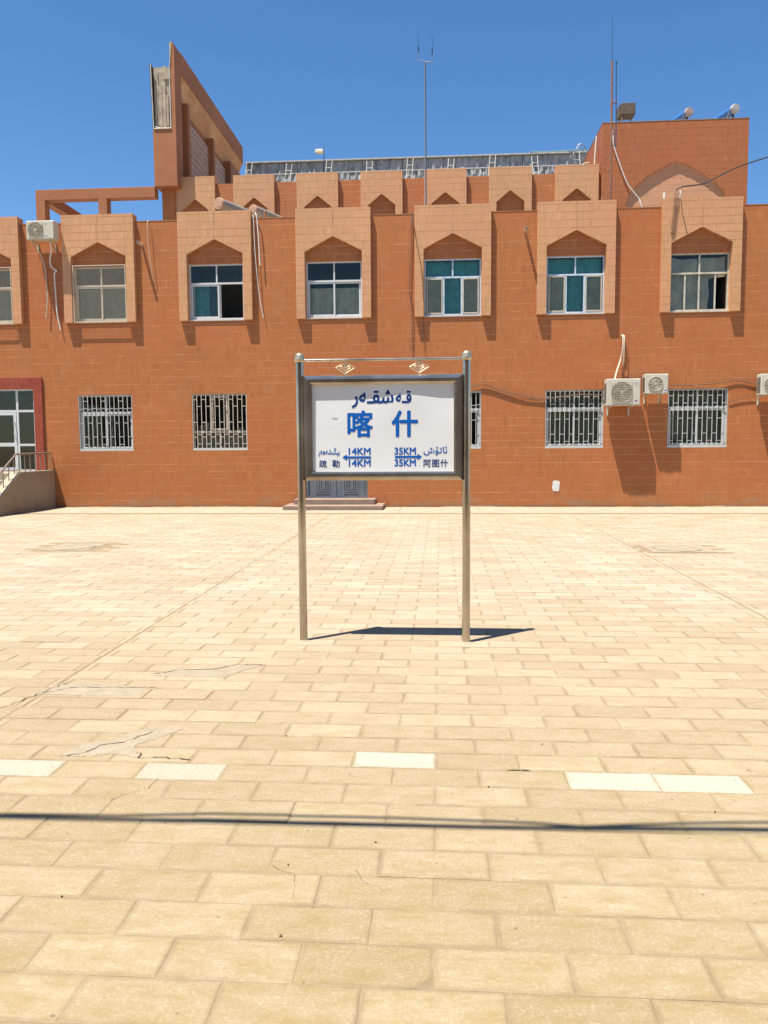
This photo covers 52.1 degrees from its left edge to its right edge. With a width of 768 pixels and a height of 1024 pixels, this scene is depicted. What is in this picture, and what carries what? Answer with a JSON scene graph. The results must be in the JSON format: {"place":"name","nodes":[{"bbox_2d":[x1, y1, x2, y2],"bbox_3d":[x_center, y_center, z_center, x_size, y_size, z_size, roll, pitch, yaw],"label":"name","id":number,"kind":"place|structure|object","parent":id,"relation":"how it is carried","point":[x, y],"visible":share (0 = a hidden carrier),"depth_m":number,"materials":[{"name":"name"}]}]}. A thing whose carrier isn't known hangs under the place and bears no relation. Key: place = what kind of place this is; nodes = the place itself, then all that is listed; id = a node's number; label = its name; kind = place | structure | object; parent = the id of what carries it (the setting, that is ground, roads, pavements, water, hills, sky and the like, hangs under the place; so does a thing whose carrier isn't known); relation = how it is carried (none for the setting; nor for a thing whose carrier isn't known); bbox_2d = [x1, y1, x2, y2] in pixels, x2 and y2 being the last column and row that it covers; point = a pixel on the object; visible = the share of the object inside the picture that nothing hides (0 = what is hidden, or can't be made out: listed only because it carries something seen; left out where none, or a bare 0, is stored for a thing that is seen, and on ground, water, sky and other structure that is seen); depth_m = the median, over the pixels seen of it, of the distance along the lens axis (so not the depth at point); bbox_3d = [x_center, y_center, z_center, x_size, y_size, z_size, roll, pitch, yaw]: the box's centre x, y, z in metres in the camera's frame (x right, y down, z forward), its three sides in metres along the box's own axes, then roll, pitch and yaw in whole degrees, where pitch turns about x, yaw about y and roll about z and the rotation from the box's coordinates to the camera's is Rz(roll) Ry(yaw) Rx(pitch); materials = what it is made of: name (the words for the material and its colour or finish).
{"place":"outdoors","nodes":[
{"label":"outdoors","id":0,"kind":"place"},
{"bbox_2d":[0,506,767,1023],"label":"pavement","id":1,"kind":"structure","parent":0,"point":[200,746],"depth_m":3.93,"materials":[{"name":"stone"}]},
{"bbox_2d":[0,452,55,515],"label":"entrance stair","id":2,"kind":"object","parent":1,"relation":"on","point":[24,491],"visible":0.99,"depth_m":20.05,"materials":[{"name":"concrete"}]},
{"bbox_2d":[35,543,108,550],"bbox_3d":[-5.085,0.577,12.856,0.800,0.032,0.950,0,5,4],"label":"manhole cover","id":3,"kind":"object","parent":1,"relation":"on","point":[73,547],"visible":0.98,"depth_m":12.75,"materials":[{"name":"stone"}]},
{"bbox_2d":[295,350,471,642],"bbox_3d":[-0.005,-0.099,6.390,1.444,2.382,0.100,0,5,4],"label":"station name board","id":4,"kind":"object","parent":1,"relation":"on","point":[386,427],"visible":1,"depth_m":6.32,"materials":[{"name":"silver metal"}]},
{"bbox_2d":[640,545,715,551],"bbox_3d":[4.546,0.573,12.175,0.950,0.032,0.850,0,5,4],"label":"manhole cover","id":5,"kind":"object","parent":1,"relation":"on","point":[675,548],"visible":0.99,"depth_m":12.12,"materials":[{"name":"stone"}]},
{"bbox_2d":[0,0,767,223],"label":"sky","id":6,"kind":"structure","parent":0,"point":[290,79],"materials":[{"name":"blue"}]},
{"label":"ground","id":7,"kind":"structure","parent":0,"visible":0},
{"bbox_2d":[0,196,767,509],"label":"station building","id":8,"kind":"structure","parent":7,"relation":"on","point":[130,383],"depth_m":20.53,"materials":[{"name":"brick"}]},
{"bbox_2d":[0,267,13,324],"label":"window","id":9,"kind":"structure","parent":8,"relation":"in","point":[6,302],"depth_m":21.41,"materials":[{"name":"grey glass"}]},
{"bbox_2d":[0,389,35,470],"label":"entrance door","id":10,"kind":"structure","parent":8,"relation":"in","point":[17,426],"depth_m":22.62,"materials":[{"name":"white plastic"}]},
{"bbox_2d":[26,220,58,252],"bbox_3d":[-8.987,-7.277,20.739,0.761,0.715,0.434,0,5,4],"label":"air conditioner","id":11,"kind":"object","parent":8,"relation":"attached to","point":[42,231],"visible":1,"depth_m":20.54,"materials":[{"name":"white metal"}]},
{"bbox_2d":[33,243,47,317],"bbox_3d":[-9.160,-6.177,20.903,0.367,1.980,0.063,-4,6,-41],"label":"hose","id":12,"kind":"object","parent":11,"relation":"hanging from","point":[46,280],"visible":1,"depth_m":21.00,"materials":[{"name":"grey plastic"}]},
{"bbox_2d":[49,241,60,329],"bbox_3d":[-8.798,-6.020,20.867,0.225,2.311,0.291,0,5,4],"label":"hose","id":13,"kind":"object","parent":11,"relation":"hanging from","point":[54,284],"visible":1,"depth_m":20.95,"materials":[{"name":"white plastic"}]},
{"bbox_2d":[35,186,157,220],"bbox_3d":[-8.628,-8.940,26.886,3.759,2.370,5.680,0,5,4],"label":"roof frame","id":14,"kind":"object","parent":8,"relation":"on","point":[55,200],"visible":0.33,"depth_m":24.04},
{"bbox_2d":[72,264,126,322],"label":"window","id":15,"kind":"structure","parent":8,"relation":"in","point":[101,294],"depth_m":21.19,"materials":[{"name":"grey glass"}]},
{"bbox_2d":[78,395,133,450],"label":"window","id":16,"kind":"structure","parent":8,"relation":"in","point":[105,421],"depth_m":21.84,"materials":[{"name":"white plastic"}]},
{"bbox_2d":[147,220,153,281],"bbox_3d":[-6.167,-6.911,20.767,0.126,1.628,0.166,0,5,4],"label":"cable","id":17,"kind":"object","parent":8,"relation":"attached to","point":[148,247],"visible":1,"depth_m":20.69,"materials":[{"name":"grey plastic"}]},
{"bbox_2d":[149,42,242,219],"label":"rooftop sign wall","id":18,"kind":"structure","parent":8,"relation":"on","point":[194,135],"depth_m":24.71,"materials":[{"name":"concrete"}]},
{"bbox_2d":[189,264,243,320],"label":"window","id":19,"kind":"structure","parent":8,"relation":"in","point":[216,290],"depth_m":21.46,"materials":[{"name":"white plastic"}]},
{"bbox_2d":[192,394,247,450],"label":"window","id":20,"kind":"structure","parent":8,"relation":"in","point":[219,420],"depth_m":21.28,"materials":[{"name":"metal"}]},
{"bbox_2d":[214,197,248,210],"bbox_3d":[-4.363,-8.437,22.743,0.530,0.888,1.550,2,5,29],"label":"solar water heater","id":21,"kind":"object","parent":8,"relation":"on","point":[221,204],"visible":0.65,"depth_m":22.11,"materials":[{"name":"metal"}]},
{"bbox_2d":[254,213,260,265],"bbox_3d":[-3.341,-7.131,20.609,0.126,1.355,0.347,-2,5,-18],"label":"hose","id":22,"kind":"object","parent":8,"relation":"hanging from","point":[258,238],"visible":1,"depth_m":20.47,"materials":[{"name":"white plastic"}]},
{"bbox_2d":[252,215,263,317],"bbox_3d":[-3.357,-6.429,20.644,0.213,2.654,0.358,-4,6,-36],"label":"hose","id":23,"kind":"object","parent":8,"relation":"attached to","point":[256,266],"visible":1,"depth_m":20.54,"materials":[{"name":"white plastic"}]},
{"bbox_2d":[249,204,281,217],"bbox_3d":[-3.452,-8.221,22.609,0.509,0.868,1.350,2,5,29],"label":"solar water heater","id":24,"kind":"object","parent":8,"relation":"on","point":[257,210],"visible":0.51,"depth_m":22.11,"materials":[{"name":"metal"}]},
{"bbox_2d":[306,261,361,318],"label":"window","id":25,"kind":"structure","parent":8,"relation":"in","point":[334,291],"depth_m":20.77,"materials":[{"name":"grey glass"}]},
{"bbox_2d":[306,480,367,497],"bbox_3d":[-1.269,-1.469,20.954,1.662,2.206,0.100,0,5,4],"label":"door","id":26,"kind":"structure","parent":8,"relation":"in","point":[315,488],"depth_m":21.02,"materials":[{"name":"blue paint"}]},
{"bbox_2d":[175,164,600,219],"bbox_3d":[0.141,-9.294,28.320,13.290,2.750,9.136,0,5,4],"label":"storey","id":27,"kind":"object","parent":8,"relation":"on","point":[517,188],"visible":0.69,"depth_m":23.72,"materials":[{"name":"tile"}]},
{"bbox_2d":[315,145,324,172],"bbox_3d":[-2.236,-11.320,27.516,0.304,3.050,0.166,0,5,4],"label":"floodlight","id":28,"kind":"object","parent":27,"relation":"on","point":[319,151],"visible":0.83,"depth_m":27.35,"materials":[{"name":"white metal"}]},
{"bbox_2d":[245,150,587,181],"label":"solar panels","id":29,"kind":"object","parent":27,"relation":"on","point":[543,162],"visible":0.26,"depth_m":28.04,"materials":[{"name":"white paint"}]},
{"bbox_2d":[409,212,412,350],"bbox_3d":[0.727,-5.985,20.393,0.089,3.557,0.186,3,6,32],"label":"cable","id":30,"kind":"object","parent":8,"relation":"attached to","point":[409,280],"visible":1,"depth_m":20.33,"materials":[{"name":"black rubber"}]},
{"bbox_2d":[412,217,423,339],"bbox_3d":[0.894,-5.967,20.340,0.298,3.527,0.281,0,5,4],"label":"cable","id":31,"kind":"object","parent":8,"relation":"attached to","point":[422,280],"visible":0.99,"depth_m":20.20,"materials":[{"name":"black rubber"}]},
{"bbox_2d":[418,41,432,204],"bbox_3d":[1.114,-10.038,21.113,0.410,5.410,0.045,0,5,4],"label":"radio antenna","id":32,"kind":"object","parent":8,"relation":"on","point":[425,122],"visible":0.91,"depth_m":21.07,"materials":[{"name":"grey metal"}]},
{"bbox_2d":[424,258,480,316],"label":"window","id":33,"kind":"structure","parent":8,"relation":"in","point":[452,287],"depth_m":20.45,"materials":[{"name":"teal glass"}]},
{"bbox_2d":[471,391,480,448],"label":"window","id":34,"kind":"structure","parent":8,"relation":"in","point":[475,395],"depth_m":20.69,"materials":[{"name":"white plastic"}]},
{"bbox_2d":[483,388,541,400],"bbox_3d":[3.363,-3.056,20.413,1.633,0.376,0.016,0,5,4],"label":"cable","id":35,"kind":"object","parent":8,"relation":"attached to","point":[511,396],"visible":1,"depth_m":20.42,"materials":[{"name":"brown rubber"}]},
{"bbox_2d":[471,383,603,398],"bbox_3d":[3.944,-3.139,20.360,3.605,0.434,0.038,0,5,4],"label":"cable","id":36,"kind":"object","parent":8,"relation":"attached to","point":[536,398],"visible":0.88,"depth_m":20.37,"materials":[{"name":"black rubber"}]},
{"bbox_2d":[545,390,603,447],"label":"window","id":37,"kind":"structure","parent":8,"relation":"in","point":[576,421],"depth_m":20.63,"materials":[{"name":"white plastic"}]},
{"bbox_2d":[546,255,604,314],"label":"window","id":38,"kind":"structure","parent":8,"relation":"in","point":[575,284],"depth_m":20.22,"materials":[{"name":"teal glass"}]},
{"bbox_2d":[602,14,617,199],"bbox_3d":[6.187,-10.417,21.421,0.449,6.050,0.096,1,5,13],"label":"antenna mast","id":39,"kind":"object","parent":8,"relation":"on","point":[611,144],"visible":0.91,"depth_m":21.39,"materials":[{"name":"grey metal"}]},
{"bbox_2d":[614,334,623,378],"bbox_3d":[5.998,-3.946,20.014,0.111,1.191,0.408,4,7,44],"label":"hose","id":40,"kind":"object","parent":8,"relation":"attached to","point":[620,356],"visible":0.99,"depth_m":20.06,"materials":[{"name":"white plastic"}]},
{"bbox_2d":[604,379,640,415],"bbox_3d":[6.051,-2.921,20.007,0.841,0.905,0.494,0,5,4],"label":"air conditioner","id":41,"kind":"object","parent":8,"relation":"attached to","point":[621,392],"visible":1,"depth_m":19.77,"materials":[{"name":"white metal"}]},
{"bbox_2d":[622,335,624,366],"bbox_3d":[6.131,-4.135,20.093,0.041,0.814,0.138,-1,5,-2],"label":"hose","id":42,"kind":"object","parent":8,"relation":"attached to","point":[624,350],"visible":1,"depth_m":20.03,"materials":[{"name":"white plastic"}]},
{"bbox_2d":[642,374,668,403],"bbox_3d":[6.880,-3.126,19.962,0.581,0.730,0.434,0,5,4],"label":"air conditioner","id":43,"kind":"object","parent":8,"relation":"attached to","point":[655,384],"visible":1,"depth_m":19.76,"materials":[{"name":"white metal"}]},
{"bbox_2d":[573,117,749,207],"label":"rooftop tower","id":44,"kind":"structure","parent":8,"relation":"on","point":[657,158],"depth_m":23.05,"materials":[{"name":"tile"}]},
{"bbox_2d":[594,136,596,163],"bbox_3d":[6.376,-10.534,23.720,0.100,1.602,0.040,0,5,4],"label":"hose","id":45,"kind":"object","parent":44,"relation":"attached to","point":[595,149],"visible":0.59,"depth_m":23.67,"materials":[{"name":"white plastic"}]},
{"bbox_2d":[613,103,635,121],"bbox_3d":[7.299,-11.938,24.267,0.866,1.182,0.586,0,5,4],"label":"water tank","id":46,"kind":"object","parent":44,"relation":"on","point":[625,111],"visible":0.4,"depth_m":24.02,"materials":[{"name":"grey metal"}]},
{"bbox_2d":[612,136,641,206],"bbox_3d":[7.185,-10.050,23.109,1.011,2.637,0.073,0,5,4],"label":"hose","id":47,"kind":"object","parent":44,"relation":"attached to","point":[623,173],"visible":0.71,"depth_m":23.10,"materials":[{"name":"white plastic"}]},
{"bbox_2d":[672,107,693,119],"bbox_3d":[8.819,-11.750,24.404,0.493,0.853,1.954,-1,5,-13],"label":"solar water heater","id":48,"kind":"object","parent":44,"relation":"on","point":[687,113],"visible":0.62,"depth_m":23.56,"materials":[{"name":"metal"}]},
{"bbox_2d":[713,104,739,118],"bbox_3d":[10.158,-11.803,24.305,0.498,0.858,1.954,-1,5,-13],"label":"solar water heater","id":49,"kind":"object","parent":44,"relation":"on","point":[732,110],"visible":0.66,"depth_m":23.49,"materials":[{"name":"metal"}]},
{"bbox_2d":[671,190,688,237],"bbox_3d":[7.427,-7.466,19.715,0.452,1.257,0.194,0,5,4],"label":"cable bundle","id":50,"kind":"object","parent":8,"relation":"hanging from","point":[674,213],"visible":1,"depth_m":19.64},
{"bbox_2d":[667,388,727,447],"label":"window","id":51,"kind":"structure","parent":8,"relation":"in","point":[697,418],"depth_m":20.40,"materials":[{"name":"white plastic"}]},
{"bbox_2d":[669,253,729,312],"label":"window","id":52,"kind":"structure","parent":8,"relation":"in","point":[698,280],"depth_m":20.04,"materials":[{"name":"grey glass"}]},
{"bbox_2d":[668,380,756,385],"bbox_3d":[8.783,-3.282,20.006,3.302,0.154,0.035,0,5,4],"label":"cable","id":53,"kind":"object","parent":8,"relation":"attached to","point":[713,383],"visible":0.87,"depth_m":20.02,"materials":[{"name":"black rubber"}]},
{"bbox_2d":[676,156,767,189],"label":"cable","id":54,"kind":"object","parent":8,"relation":"attached to","point":[722,174],"visible":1,"depth_m":19.81,"materials":[{"name":"black rubber"}]},
{"bbox_2d":[756,374,767,404],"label":"air conditioner","id":55,"kind":"object","parent":8,"relation":"attached to","point":[762,386],"visible":1,"depth_m":19.59,"materials":[{"name":"white metal"}]}
]}

